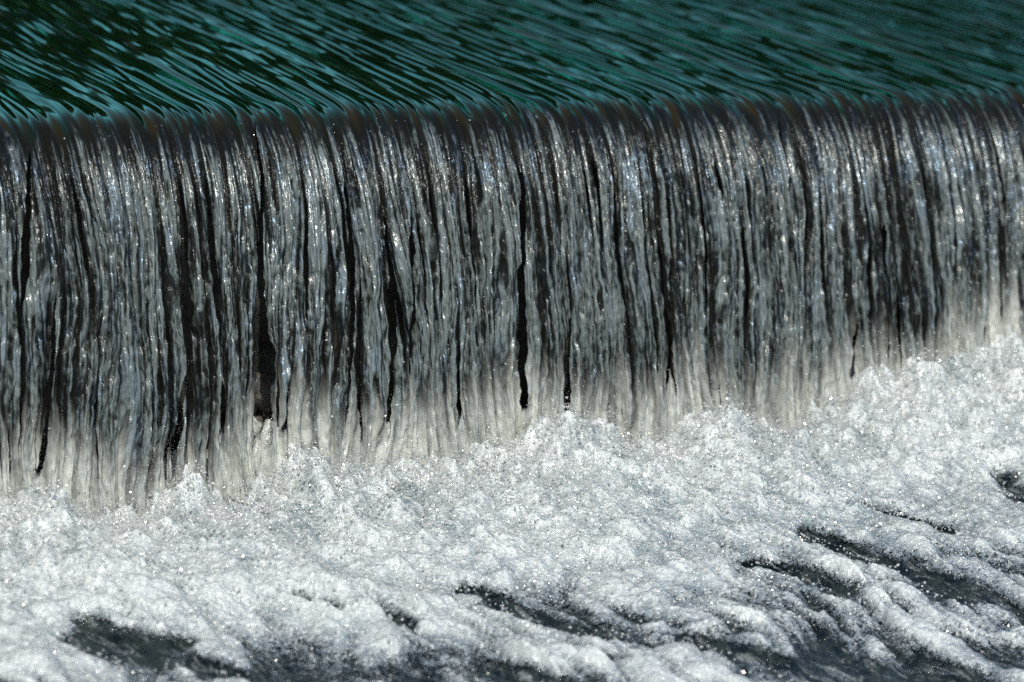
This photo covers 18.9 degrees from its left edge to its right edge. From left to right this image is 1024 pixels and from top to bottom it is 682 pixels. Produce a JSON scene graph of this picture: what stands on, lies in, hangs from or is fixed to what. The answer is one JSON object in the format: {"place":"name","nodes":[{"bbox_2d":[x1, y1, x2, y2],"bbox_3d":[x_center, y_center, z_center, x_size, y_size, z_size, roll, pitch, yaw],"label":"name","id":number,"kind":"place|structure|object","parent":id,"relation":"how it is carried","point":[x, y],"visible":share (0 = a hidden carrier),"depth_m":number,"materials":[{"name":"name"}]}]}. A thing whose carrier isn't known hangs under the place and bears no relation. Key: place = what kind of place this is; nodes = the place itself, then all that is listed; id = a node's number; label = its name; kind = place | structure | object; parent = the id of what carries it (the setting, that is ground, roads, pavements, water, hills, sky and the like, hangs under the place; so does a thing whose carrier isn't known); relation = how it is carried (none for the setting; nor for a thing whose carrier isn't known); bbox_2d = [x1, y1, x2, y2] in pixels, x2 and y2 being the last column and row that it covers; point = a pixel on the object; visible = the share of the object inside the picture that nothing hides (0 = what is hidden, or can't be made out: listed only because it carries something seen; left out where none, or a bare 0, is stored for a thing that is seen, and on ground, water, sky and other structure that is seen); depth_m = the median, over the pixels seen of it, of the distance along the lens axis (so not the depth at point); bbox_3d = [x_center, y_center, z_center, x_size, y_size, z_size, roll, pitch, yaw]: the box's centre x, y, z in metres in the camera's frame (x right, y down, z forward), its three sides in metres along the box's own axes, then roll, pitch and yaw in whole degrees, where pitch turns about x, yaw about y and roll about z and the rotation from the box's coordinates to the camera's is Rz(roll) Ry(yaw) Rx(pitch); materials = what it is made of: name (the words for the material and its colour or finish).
{"place":"outdoors","nodes":[
{"label":"outdoors","id":0,"kind":"place"},
{"bbox_2d":[253,411,287,428],"bbox_3d":[-0.773,0.287,9.685,0.155,0.135,0.126,-5,17,-35],"label":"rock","id":1,"kind":"object","parent":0,"point":[260,416],"visible":0.14,"depth_m":9.65,"materials":[{"name":"black stone"}]},
{"bbox_2d":[246,372,279,413],"bbox_3d":[-0.782,0.165,9.656,0.106,0.134,0.104,3,14,-4],"label":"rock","id":2,"kind":"object","parent":1,"relation":"on","point":[263,390],"visible":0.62,"depth_m":9.62,"materials":[{"name":"black stone"}]},
{"bbox_2d":[0,99,1023,519],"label":"waterfall","id":3,"kind":"structure","parent":0,"point":[132,219],"depth_m":9.76,"materials":[{"name":"liquid"}]},
{"bbox_2d":[0,0,1023,131],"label":"river water","id":4,"kind":"structure","parent":0,"point":[67,64],"depth_m":11.12,"materials":[{"name":"teal liquid"}]},
{"bbox_2d":[0,328,1023,681],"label":"pool water","id":5,"kind":"structure","parent":0,"point":[828,656],"depth_m":8.42,"materials":[{"name":"grey liquid"}]},
{"bbox_2d":[0,320,1023,681],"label":"foam","id":6,"kind":"object","parent":5,"relation":"on","point":[920,626],"visible":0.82,"depth_m":8.91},
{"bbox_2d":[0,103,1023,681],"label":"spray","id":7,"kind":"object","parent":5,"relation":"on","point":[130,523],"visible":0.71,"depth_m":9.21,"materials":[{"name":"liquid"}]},
{"bbox_3d":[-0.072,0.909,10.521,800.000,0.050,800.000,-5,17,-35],"label":"ground","id":8,"kind":"structure","parent":0,"visible":0},
{"bbox_2d":[0,121,1005,465],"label":"weir","id":9,"kind":"object","parent":8,"relation":"on","point":[266,357],"visible":0.01,"depth_m":9.96,"materials":[{"name":"stone"}]}
]}

